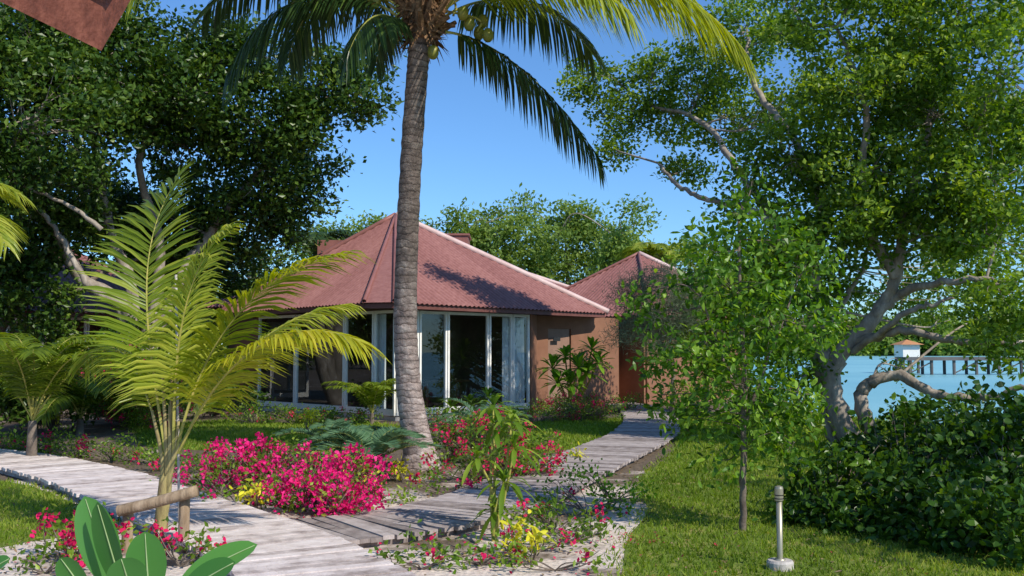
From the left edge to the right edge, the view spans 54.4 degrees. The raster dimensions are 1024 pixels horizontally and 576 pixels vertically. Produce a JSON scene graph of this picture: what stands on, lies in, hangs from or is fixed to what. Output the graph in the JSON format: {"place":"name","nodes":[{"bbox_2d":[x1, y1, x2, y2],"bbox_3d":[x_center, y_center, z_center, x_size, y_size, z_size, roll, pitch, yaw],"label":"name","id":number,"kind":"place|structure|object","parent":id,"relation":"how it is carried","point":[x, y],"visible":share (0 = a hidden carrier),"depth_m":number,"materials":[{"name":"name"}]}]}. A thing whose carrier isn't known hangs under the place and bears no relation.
{"place":"outdoors","nodes":[
{"label":"outdoors","id":0,"kind":"place"},
{"bbox_2d":[0,482,76,546],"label":"lawn","id":1,"kind":"structure","parent":0,"point":[17,539],"depth_m":9.68,"materials":[{"name":"plant"}]},
{"bbox_2d":[37,388,67,433],"bbox_3d":[-9.036,2.244,19.304,0.966,1.209,0.901,0,-4,0],"label":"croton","id":2,"kind":"object","parent":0,"point":[54,420],"visible":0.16,"depth_m":19.27,"materials":[{"name":"green plant"}]},
{"bbox_2d":[0,0,129,50],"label":"roof","id":3,"kind":"structure","parent":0,"point":[93,23],"depth_m":2.98,"materials":[{"name":"tile"}]},
{"bbox_2d":[135,419,400,451],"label":"lawn","id":4,"kind":"structure","parent":0,"point":[229,435],"depth_m":19.07,"materials":[{"name":"plant"}]},
{"bbox_2d":[72,334,193,429],"bbox_3d":[-8.097,2.001,21.376,3.586,2.018,2.444,-3,-5,36],"label":"shrub","id":5,"kind":"object","parent":4,"relation":"on","point":[132,416],"visible":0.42,"depth_m":20.79,"materials":[{"name":"green plant"}]},
{"bbox_2d":[218,401,296,423],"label":"bougainvillea","id":6,"kind":"object","parent":4,"relation":"on","point":[252,414],"visible":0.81,"depth_m":22.10,"materials":[{"name":"green plant"}]},
{"bbox_2d":[258,400,334,424],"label":"bougainvillea","id":7,"kind":"object","parent":4,"relation":"on","point":[296,419],"visible":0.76,"depth_m":21.90,"materials":[{"name":"green plant"}]},
{"bbox_2d":[307,403,383,424],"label":"bougainvillea","id":8,"kind":"object","parent":4,"relation":"on","point":[361,416],"visible":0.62,"depth_m":21.95,"materials":[{"name":"green plant"}]},
{"bbox_2d":[274,223,355,256],"bbox_3d":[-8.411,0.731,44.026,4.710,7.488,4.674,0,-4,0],"label":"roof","id":9,"kind":"structure","parent":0,"point":[330,235],"depth_m":43.74,"materials":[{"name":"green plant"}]},
{"bbox_2d":[0,362,811,575],"bbox_3d":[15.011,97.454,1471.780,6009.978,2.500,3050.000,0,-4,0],"label":"ground","id":10,"kind":"structure","parent":0,"point":[101,429],"depth_m":9.70,"materials":[{"name":"sand"}]},
{"bbox_2d":[0,183,36,260],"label":"palm","id":11,"kind":"object","parent":10,"relation":"on","point":[9,232],"visible":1,"depth_m":15.95,"materials":[{"name":"green plant"}]},
{"bbox_2d":[0,423,77,453],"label":"bougainvillea","id":12,"kind":"object","parent":10,"relation":"on","point":[15,447],"visible":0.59,"depth_m":15.71,"materials":[{"name":"green plant"}]},
{"bbox_2d":[1,536,85,575],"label":"bougainvillea","id":13,"kind":"object","parent":10,"relation":"on","point":[82,564],"visible":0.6,"depth_m":7.19,"materials":[{"name":"green plant"}]},
{"bbox_2d":[0,342,111,433],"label":"shrub","id":14,"kind":"object","parent":10,"relation":"on","point":[10,408],"visible":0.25,"depth_m":18.48,"materials":[{"name":"green plant"}]},
{"bbox_2d":[17,500,134,566],"bbox_3d":[-3.338,1.877,7.644,0.917,0.486,0.736,0,-4,0],"label":"bougainvillea","id":15,"kind":"object","parent":10,"relation":"on","point":[70,542],"visible":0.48,"depth_m":7.66,"materials":[{"name":"green plant"}]},
{"bbox_2d":[37,429,130,457],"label":"bougainvillea","id":16,"kind":"object","parent":10,"relation":"on","point":[74,452],"visible":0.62,"depth_m":15.12,"materials":[{"name":"green plant"}]},
{"bbox_2d":[9,375,167,434],"bbox_3d":[-8.473,2.281,19.200,3.166,1.210,3.120,-1,-4,18],"label":"palm","id":17,"kind":"object","parent":10,"relation":"on","point":[70,399],"visible":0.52,"depth_m":18.83,"materials":[{"name":"green plant"}]},
{"bbox_2d":[0,332,180,455],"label":"palm","id":18,"kind":"object","parent":10,"relation":"on","point":[27,369],"visible":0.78,"depth_m":14.33,"materials":[{"name":"green plant"}]},
{"bbox_2d":[56,433,153,461],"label":"bougainvillea","id":19,"kind":"object","parent":10,"relation":"on","point":[109,457],"visible":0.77,"depth_m":14.52,"materials":[{"name":"green plant"}]},
{"bbox_2d":[2,253,210,380],"bbox_3d":[-13.867,1.040,30.868,7.511,5.085,7.134,-4,-5,45],"label":"bungalow","id":20,"kind":"object","parent":10,"relation":"on","point":[89,326],"visible":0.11,"depth_m":29.37,"materials":[{"name":"red metal"}]},
{"bbox_2d":[68,303,187,422],"bbox_3d":[-8.572,1.682,22.500,3.197,2.744,3.118,0,-4,0],"label":"shrub","id":21,"kind":"object","parent":10,"relation":"on","point":[128,322],"visible":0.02,"depth_m":22.58,"materials":[{"name":"green plant"}]},
{"bbox_2d":[0,496,256,575],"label":"paddle leaf plant","id":22,"kind":"object","parent":10,"relation":"on","point":[97,539],"visible":1,"depth_m":4.40,"materials":[{"name":"plant"}]},
{"bbox_2d":[103,439,203,464],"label":"bougainvillea","id":23,"kind":"object","parent":10,"relation":"on","point":[143,462],"visible":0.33,"depth_m":14.19,"materials":[{"name":"green plant"}]},
{"bbox_2d":[0,151,307,361],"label":"tree","id":24,"kind":"object","parent":10,"relation":"on","point":[17,294],"visible":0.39,"depth_m":25.17,"materials":[{"name":"green plant"}]},
{"bbox_2d":[116,485,198,552],"bbox_3d":[-2.822,1.895,7.956,0.648,0.639,0.170,0,-4,0],"label":"tree support","id":25,"kind":"object","parent":10,"relation":"on","point":[182,497],"visible":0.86,"depth_m":7.91,"materials":[{"name":"wood"}]},
{"bbox_2d":[123,439,214,472],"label":"bougainvillea","id":26,"kind":"object","parent":10,"relation":"on","point":[155,458],"visible":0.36,"depth_m":13.29,"materials":[{"name":"green plant"}]},
{"bbox_2d":[120,516,226,566],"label":"bougainvillea","id":27,"kind":"object","parent":10,"relation":"on","point":[173,561],"visible":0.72,"depth_m":7.47,"materials":[{"name":"pink plant"}]},
{"bbox_2d":[98,249,252,380],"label":"woodland","id":28,"kind":"object","parent":10,"relation":"on","point":[212,317],"visible":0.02,"depth_m":40.36,"materials":[{"name":"green plant"}]},
{"bbox_2d":[175,275,179,518],"bbox_3d":[-2.935,1.026,8.741,0.022,2.275,0.295,0,-4,-3],"label":"stake","id":29,"kind":"object","parent":10,"relation":"on","point":[178,457],"visible":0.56,"depth_m":8.76,"materials":[{"name":"wood"}]},
{"bbox_2d":[0,0,407,349],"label":"tree","id":30,"kind":"object","parent":10,"relation":"on","point":[157,96],"visible":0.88,"depth_m":24.94,"materials":[{"name":"green plant"}]},
{"bbox_2d":[0,449,415,575],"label":"boardwalk","id":31,"kind":"structure","parent":10,"relation":"on","point":[287,547],"depth_m":8.76,"materials":[{"name":"grey wood"}]},
{"bbox_2d":[172,449,270,494],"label":"bougainvillea","id":32,"kind":"object","parent":10,"relation":"on","point":[235,480],"visible":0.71,"depth_m":11.27,"materials":[{"name":"pink plant"}]},
{"bbox_2d":[65,157,388,541],"bbox_3d":[-2.549,0.492,8.550,3.218,3.419,2.124,0,-4,0],"label":"young palm","id":33,"kind":"object","parent":10,"relation":"on","point":[228,371],"visible":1,"depth_m":8.48,"materials":[{"name":"plant"}]},
{"bbox_2d":[183,375,275,419],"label":"shrub","id":34,"kind":"object","parent":10,"relation":"on","point":[251,394],"visible":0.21,"depth_m":24.37,"materials":[{"name":"green plant"}]},
{"bbox_2d":[183,470,296,505],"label":"bougainvillea","id":35,"kind":"object","parent":10,"relation":"on","point":[220,483],"visible":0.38,"depth_m":10.33,"materials":[{"name":"pink plant"}]},
{"bbox_2d":[229,478,275,508],"bbox_3d":[-2.560,2.069,9.871,0.427,0.351,0.341,0,-4,0],"label":"croton","id":36,"kind":"object","parent":10,"relation":"on","point":[256,490],"visible":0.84,"depth_m":9.88,"materials":[{"name":"yellow plant"}]},
{"bbox_2d":[191,429,323,492],"bbox_3d":[-2.970,2.014,11.637,1.686,0.725,0.963,-1,-4,21],"label":"bougainvillea","id":37,"kind":"object","parent":10,"relation":"on","point":[281,449],"visible":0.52,"depth_m":11.58,"materials":[{"name":"pink plant"}]},
{"bbox_2d":[238,470,337,514],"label":"bougainvillea","id":38,"kind":"object","parent":10,"relation":"on","point":[285,506],"visible":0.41,"depth_m":9.93,"materials":[{"name":"pink plant"}]},
{"bbox_2d":[244,446,352,490],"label":"bougainvillea","id":39,"kind":"object","parent":10,"relation":"on","point":[267,468],"visible":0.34,"depth_m":11.27,"materials":[{"name":"pink plant"}]},
{"bbox_2d":[270,417,389,462],"bbox_3d":[-2.396,2.149,13.671,1.814,0.724,1.454,0,-4,0],"label":"cycad","id":40,"kind":"object","parent":10,"relation":"on","point":[330,424],"visible":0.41,"depth_m":13.46,"materials":[{"name":"plant"}]},
{"bbox_2d":[269,442,396,513],"bbox_3d":[-1.772,1.876,9.857,1.247,0.735,1.018,0,-4,0],"label":"bougainvillea","id":41,"kind":"object","parent":10,"relation":"on","point":[354,466],"visible":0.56,"depth_m":9.83,"materials":[{"name":"pink plant"}]},
{"bbox_2d":[289,209,386,263],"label":"tree","id":42,"kind":"object","parent":10,"relation":"on","point":[359,228],"visible":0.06,"depth_m":51.82,"materials":[{"name":"green plant"}]},
{"bbox_2d":[301,464,384,516],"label":"bougainvillea","id":43,"kind":"object","parent":10,"relation":"on","point":[342,507],"visible":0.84,"depth_m":9.34,"materials":[{"name":"pink plant"}]},
{"bbox_2d":[321,378,395,423],"bbox_3d":[-3.155,2.536,21.999,2.169,1.061,1.956,0,-4,0],"label":"palm","id":44,"kind":"object","parent":10,"relation":"on","point":[373,396],"visible":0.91,"depth_m":21.84,"materials":[{"name":"green plant"}]},
{"bbox_2d":[297,424,442,473],"bbox_3d":[-1.761,2.086,12.456,1.809,0.694,1.927,0,-4,0],"label":"cycad","id":45,"kind":"object","parent":10,"relation":"on","point":[382,445],"visible":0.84,"depth_m":12.35,"materials":[{"name":"plant"}]},
{"bbox_2d":[384,452,412,482],"bbox_3d":[-1.384,2.238,12.346,0.377,0.374,0.526,0,-4,0],"label":"croton","id":46,"kind":"object","parent":10,"relation":"on","point":[398,469],"visible":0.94,"depth_m":12.30,"materials":[{"name":"yellow plant"}]},
{"bbox_2d":[201,273,635,399],"bbox_3d":[-2.886,1.140,34.393,13.499,5.337,9.877,3,-5,-39],"label":"bungalow","id":47,"kind":"object","parent":10,"relation":"on","point":[247,342],"visible":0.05,"depth_m":33.51,"materials":[{"name":"red metal"}]},
{"bbox_2d":[221,212,618,420],"bbox_3d":[-2.330,0.720,29.844,9.689,5.692,12.750,-3,-5,41],"label":"bungalow","id":48,"kind":"object","parent":10,"relation":"on","point":[469,296],"visible":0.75,"depth_m":27.65,"materials":[{"name":"tile"}]},
{"bbox_2d":[257,315,295,407],"bbox_3d":[-6.340,1.976,26.853,0.070,2.460,1.865,4,-5,-44],"label":"window","id":49,"kind":"structure","parent":48,"relation":"in","point":[277,403],"depth_m":26.69,"materials":[{"name":"white metal"}]},
{"bbox_2d":[294,312,344,411],"bbox_3d":[-4.899,1.882,25.382,0.070,2.460,2.209,4,-5,-44],"label":"window","id":50,"kind":"structure","parent":48,"relation":"in","point":[299,405],"depth_m":25.61,"materials":[{"name":"white metal"}]},
{"bbox_2d":[344,311,373,413],"bbox_3d":[-3.698,1.803,24.155,0.070,2.460,1.182,4,-5,-44],"label":"window","id":51,"kind":"structure","parent":48,"relation":"in","point":[346,407],"depth_m":24.40,"materials":[{"name":"white metal"}]},
{"bbox_2d":[377,314,385,408],"bbox_3d":[-3.150,1.807,23.833,0.090,2.350,0.424,4,-5,-45],"label":"curtain","id":52,"kind":"object","parent":48,"relation":"hanging from","point":[381,371],"visible":0.52,"depth_m":23.79,"materials":[{"name":"fabric"}]},
{"bbox_2d":[373,310,395,415],"bbox_3d":[-2.988,1.756,23.430,0.070,2.460,0.800,4,-5,-44],"label":"window","id":53,"kind":"structure","parent":48,"relation":"in","point":[388,412],"depth_m":23.48,"materials":[{"name":"white metal"}]},
{"bbox_2d":[419,311,447,413],"bbox_3d":[-1.903,1.788,23.919,0.860,2.460,0.070,4,-5,-44],"label":"window","id":54,"kind":"structure","parent":48,"relation":"in","point":[445,314],"depth_m":24.09,"materials":[{"name":"white metal"}]},
{"bbox_2d":[421,379,468,407],"bbox_3d":[-1.900,2.870,27.072,1.300,0.745,0.700,2,-4,-29],"label":"table","id":55,"kind":"object","parent":48,"relation":"on","point":[425,389],"visible":0.63,"depth_m":27.00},
{"bbox_2d":[447,312,488,412],"bbox_3d":[-1.092,1.839,24.715,1.368,2.460,0.070,4,-5,-44],"label":"window","id":56,"kind":"structure","parent":48,"relation":"in","point":[449,313],"depth_m":24.58,"materials":[{"name":"white metal"}]},
{"bbox_2d":[489,313,512,407],"bbox_3d":[-0.298,1.889,25.495,0.811,2.460,0.070,4,-5,-44],"label":"window","id":57,"kind":"structure","parent":48,"relation":"in","point":[510,316],"depth_m":25.70,"materials":[{"name":"white metal"}]},
{"bbox_2d":[502,317,524,403],"bbox_3d":[0.025,1.944,25.954,0.778,2.350,0.090,4,-5,-45],"label":"curtain","id":58,"kind":"object","parent":48,"relation":"hanging from","point":[519,363],"visible":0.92,"depth_m":26.00,"materials":[{"name":"fabric"}]},
{"bbox_2d":[513,314,529,408],"bbox_3d":[0.225,1.922,26.009,0.608,2.460,0.070,4,-5,-44],"label":"window","id":59,"kind":"structure","parent":48,"relation":"in","point":[514,315],"depth_m":26.13,"materials":[{"name":"white metal"}]},
{"bbox_2d":[548,328,569,403],"bbox_3d":[1.337,2.210,27.756,0.843,2.150,0.218,3,-5,-42],"label":"door","id":60,"kind":"structure","parent":48,"relation":"in","point":[563,334],"depth_m":27.77,"materials":[{"name":"paint"}]},
{"bbox_2d":[368,529,482,570],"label":"bougainvillea","id":61,"kind":"object","parent":10,"relation":"on","point":[398,558],"visible":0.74,"depth_m":7.33,"materials":[{"name":"green plant"}]},
{"bbox_2d":[121,0,763,470],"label":"coconut palm","id":62,"kind":"object","parent":10,"relation":"on","point":[415,28],"visible":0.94,"depth_m":13.98,"materials":[{"name":"green plant"}]},
{"bbox_2d":[407,460,484,496],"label":"bougainvillea","id":63,"kind":"object","parent":10,"relation":"on","point":[455,488],"visible":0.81,"depth_m":11.05,"materials":[{"name":"green plant"}]},
{"bbox_2d":[398,519,494,559],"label":"bougainvillea","id":64,"kind":"object","parent":10,"relation":"on","point":[423,545],"visible":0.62,"depth_m":7.79,"materials":[{"name":"green plant"}]},
{"bbox_2d":[437,387,505,416],"bbox_3d":[-0.905,2.560,21.410,1.660,0.863,0.958,0,-4,0],"label":"frangipani","id":65,"kind":"object","parent":10,"relation":"on","point":[470,398],"visible":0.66,"depth_m":21.47,"materials":[{"name":"green plant"}]},
{"bbox_2d":[411,529,533,573],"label":"bougainvillea","id":66,"kind":"object","parent":10,"relation":"on","point":[435,554],"visible":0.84,"depth_m":7.41,"materials":[{"name":"green plant"}]},
{"bbox_2d":[412,439,539,484],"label":"bougainvillea","id":67,"kind":"object","parent":10,"relation":"on","point":[519,460],"visible":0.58,"depth_m":12.15,"materials":[{"name":"green plant"}]},
{"bbox_2d":[429,402,529,462],"bbox_3d":[-0.515,2.122,14.429,1.792,0.892,1.135,2,-4,-24],"label":"bougainvillea","id":68,"kind":"object","parent":10,"relation":"on","point":[449,440],"visible":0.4,"depth_m":14.35,"materials":[{"name":"green plant"}]},
{"bbox_2d":[292,403,680,547],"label":"boardwalk","id":69,"kind":"structure","parent":10,"relation":"on","point":[633,437],"depth_m":10.24,"materials":[{"name":"grey wood"}]},
{"bbox_2d":[445,393,547,542],"bbox_3d":[-0.145,1.540,8.565,0.892,1.256,0.776,0,-4,0],"label":"frangipani","id":70,"kind":"object","parent":10,"relation":"on","point":[497,507],"visible":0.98,"depth_m":8.49,"materials":[{"name":"green plant"}]},
{"bbox_2d":[419,192,574,281],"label":"tree","id":71,"kind":"object","parent":10,"relation":"on","point":[498,234],"visible":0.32,"depth_m":47.72,"materials":[{"name":"green plant"}]},
{"bbox_2d":[451,422,565,459],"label":"bougainvillea","id":72,"kind":"object","parent":10,"relation":"on","point":[534,445],"visible":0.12,"depth_m":14.74,"materials":[{"name":"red plant"}]},
{"bbox_2d":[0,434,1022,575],"bbox_3d":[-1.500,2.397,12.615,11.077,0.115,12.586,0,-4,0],"label":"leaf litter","id":73,"kind":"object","parent":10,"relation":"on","point":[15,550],"visible":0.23,"depth_m":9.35,"materials":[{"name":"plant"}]},
{"bbox_2d":[458,436,576,477],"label":"bougainvillea","id":74,"kind":"object","parent":10,"relation":"on","point":[543,465],"visible":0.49,"depth_m":12.26,"materials":[{"name":"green plant"}]},
{"bbox_2d":[498,509,537,556],"bbox_3d":[0.034,1.933,7.809,0.336,0.403,0.452,1,-4,-18],"label":"croton","id":75,"kind":"object","parent":10,"relation":"on","point":[517,526],"visible":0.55,"depth_m":7.79,"materials":[{"name":"yellow plant"}]},
{"bbox_2d":[498,525,556,562],"bbox_3d":[0.099,1.933,7.511,0.499,0.330,0.376,-2,-4,29],"label":"croton","id":76,"kind":"object","parent":10,"relation":"on","point":[536,537],"visible":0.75,"depth_m":7.48,"materials":[{"name":"yellow plant"}]},
{"bbox_2d":[491,509,589,551],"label":"bougainvillea","id":77,"kind":"object","parent":10,"relation":"on","point":[502,535],"visible":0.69,"depth_m":7.97,"materials":[{"name":"green plant"}]},
{"bbox_2d":[505,399,577,421],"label":"bougainvillea","id":78,"kind":"object","parent":10,"relation":"on","point":[555,417],"visible":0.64,"depth_m":22.73,"materials":[{"name":"green plant"}]},
{"bbox_2d":[488,530,619,575],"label":"bougainvillea","id":79,"kind":"object","parent":10,"relation":"on","point":[588,555],"visible":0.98,"depth_m":7.23,"materials":[{"name":"green plant"}]},
{"bbox_2d":[503,488,610,535],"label":"bougainvillea","id":80,"kind":"object","parent":10,"relation":"on","point":[541,509],"visible":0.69,"depth_m":8.77,"materials":[{"name":"green plant"}]},
{"bbox_2d":[488,182,651,284],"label":"tree","id":81,"kind":"object","parent":10,"relation":"on","point":[587,227],"visible":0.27,"depth_m":49.62,"materials":[{"name":"green plant"}]},
{"bbox_2d":[522,496,624,544],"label":"bougainvillea","id":82,"kind":"object","parent":10,"relation":"on","point":[583,527],"visible":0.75,"depth_m":8.31,"materials":[{"name":"green plant"}]},
{"bbox_2d":[533,336,614,406],"bbox_3d":[1.232,2.225,25.106,1.900,2.037,2.945,1,-4,-21],"label":"frangipani","id":83,"kind":"object","parent":10,"relation":"on","point":[579,360],"visible":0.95,"depth_m":24.32,"materials":[{"name":"green plant"}]},
{"bbox_2d":[529,464,647,515],"bbox_3d":[0.752,2.013,9.916,1.266,0.498,0.584,-1,-4,20],"label":"bougainvillea","id":84,"kind":"object","parent":10,"relation":"on","point":[607,505],"visible":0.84,"depth_m":9.89,"materials":[{"name":"green plant"}]},
{"bbox_2d":[567,455,658,501],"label":"bougainvillea","id":85,"kind":"object","parent":10,"relation":"on","point":[598,484],"visible":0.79,"depth_m":10.67,"materials":[{"name":"green plant"}]},
{"bbox_2d":[598,391,648,412],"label":"bougainvillea","id":86,"kind":"object","parent":10,"relation":"on","point":[630,404],"visible":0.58,"depth_m":26.00,"materials":[{"name":"green plant"}]},
{"bbox_2d":[544,192,709,276],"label":"tree","id":87,"kind":"object","parent":10,"relation":"on","point":[619,241],"visible":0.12,"depth_m":45.86,"materials":[{"name":"green plant"}]},
{"bbox_2d":[613,242,696,269],"bbox_3d":[5.832,1.169,39.811,3.422,6.073,3.459,0,-4,0],"label":"palm","id":88,"kind":"object","parent":10,"relation":"on","point":[654,250],"visible":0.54,"depth_m":39.75,"materials":[{"name":"green plant"}]},
{"bbox_2d":[590,252,720,411],"bbox_3d":[3.547,1.145,24.337,3.230,4.052,2.295,0,-4,0],"label":"tree","id":89,"kind":"object","parent":10,"relation":"on","point":[681,317],"visible":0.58,"depth_m":24.23,"materials":[{"name":"green plant"}]},
{"bbox_2d":[565,251,748,403],"bbox_3d":[4.497,1.278,34.409,7.202,5.063,6.679,3,-5,-42],"label":"bungalow","id":90,"kind":"object","parent":10,"relation":"on","point":[629,379],"visible":0.09,"depth_m":31.77,"materials":[{"name":"red metal"}]},
{"bbox_2d":[667,367,733,409],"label":"shrub","id":91,"kind":"object","parent":10,"relation":"on","point":[687,391],"visible":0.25,"depth_m":23.95,"materials":[{"name":"green plant"}]},
{"bbox_2d":[658,230,821,401],"bbox_3d":[5.777,0.807,24.891,4.342,4.802,3.693,-1,-4,22],"label":"tree","id":92,"kind":"object","parent":10,"relation":"on","point":[725,317],"visible":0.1,"depth_m":24.70,"materials":[{"name":"green plant"}]},
{"bbox_2d":[550,0,1023,445],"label":"tree","id":93,"kind":"object","parent":10,"relation":"on","point":[958,207],"visible":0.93,"depth_m":16.25,"materials":[{"name":"green plant"}]},
{"bbox_2d":[763,314,1023,355],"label":"shore woods","id":94,"kind":"object","parent":10,"relation":"on","point":[941,349],"visible":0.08,"depth_m":510.85,"materials":[{"name":"green plant"}]},
{"bbox_2d":[0,411,1023,575],"bbox_3d":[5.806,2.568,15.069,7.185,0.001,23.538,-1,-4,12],"label":"lawn","id":95,"kind":"structure","parent":0,"point":[741,564],"depth_m":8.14,"materials":[{"name":"plant"}]},
{"bbox_2d":[614,156,864,530],"bbox_3d":[2.094,0.473,8.942,2.284,3.409,1.380,0,-4,0],"label":"tree","id":96,"kind":"object","parent":95,"relation":"on","point":[747,410],"visible":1,"depth_m":8.95,"materials":[{"name":"green plant"}]},
{"bbox_2d":[766,485,793,571],"bbox_3d":[1.977,1.780,7.356,0.194,0.632,0.194,0,-4,0],"label":"bollard lamp","id":97,"kind":"object","parent":95,"relation":"on","point":[780,561],"visible":0.98,"depth_m":7.33,"materials":[{"name":"metal"}]},
{"bbox_2d":[752,415,941,530],"bbox_3d":[3.197,1.772,9.649,2.224,1.056,1.503,3,-5,-35],"label":"shrub","id":98,"kind":"object","parent":95,"relation":"on","point":[839,460],"visible":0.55,"depth_m":9.43,"materials":[{"name":"green plant"}]},
{"bbox_2d":[808,389,1022,544],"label":"shrub","id":99,"kind":"object","parent":95,"relation":"on","point":[900,419],"visible":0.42,"depth_m":8.93,"materials":[{"name":"green plant"}]},
{"bbox_2d":[875,387,1023,459],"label":"shrub","id":100,"kind":"object","parent":95,"relation":"on","point":[945,407],"visible":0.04,"depth_m":15.80,"materials":[{"name":"green plant"}]},
{"bbox_2d":[876,375,1023,572],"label":"shrub","id":101,"kind":"object","parent":95,"relation":"on","point":[970,517],"visible":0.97,"depth_m":8.03,"materials":[{"name":"green plant"}]},
{"bbox_2d":[1,0,1023,321],"label":"sky","id":102,"kind":"structure","parent":0,"point":[475,148],"materials":[{"name":"blue"}]},
{"bbox_2d":[446,420,617,453],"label":"lawn","id":103,"kind":"structure","parent":0,"point":[570,434],"depth_m":19.30,"materials":[{"name":"plant"}]},
{"bbox_2d":[428,397,530,437],"bbox_3d":[-0.604,2.396,18.066,1.873,0.795,2.085,-2,-4,29],"label":"cycad","id":104,"kind":"object","parent":103,"relation":"on","point":[462,415],"visible":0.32,"depth_m":18.19,"materials":[{"name":"plant"}]},
{"bbox_2d":[543,389,631,421],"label":"bougainvillea","id":105,"kind":"object","parent":103,"relation":"on","point":[596,414],"visible":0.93,"depth_m":22.97,"materials":[{"name":"green plant"}]},
{"bbox_2d":[749,356,1023,422],"bbox_3d":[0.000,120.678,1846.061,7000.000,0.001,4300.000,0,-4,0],"label":"sea","id":106,"kind":"structure","parent":0,"point":[859,369],"depth_m":73.25,"materials":[{"name":"liquid"}]},
{"bbox_2d":[890,340,923,372],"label":"hut","id":107,"kind":"object","parent":106,"relation":"in","point":[903,348],"visible":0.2,"depth_m":94.74,"materials":[{"name":"white paint"}]},
{"bbox_2d":[895,357,1022,374],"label":"pier","id":108,"kind":"structure","parent":106,"relation":"in","point":[944,359],"depth_m":88.63,"materials":[{"name":"wood"}]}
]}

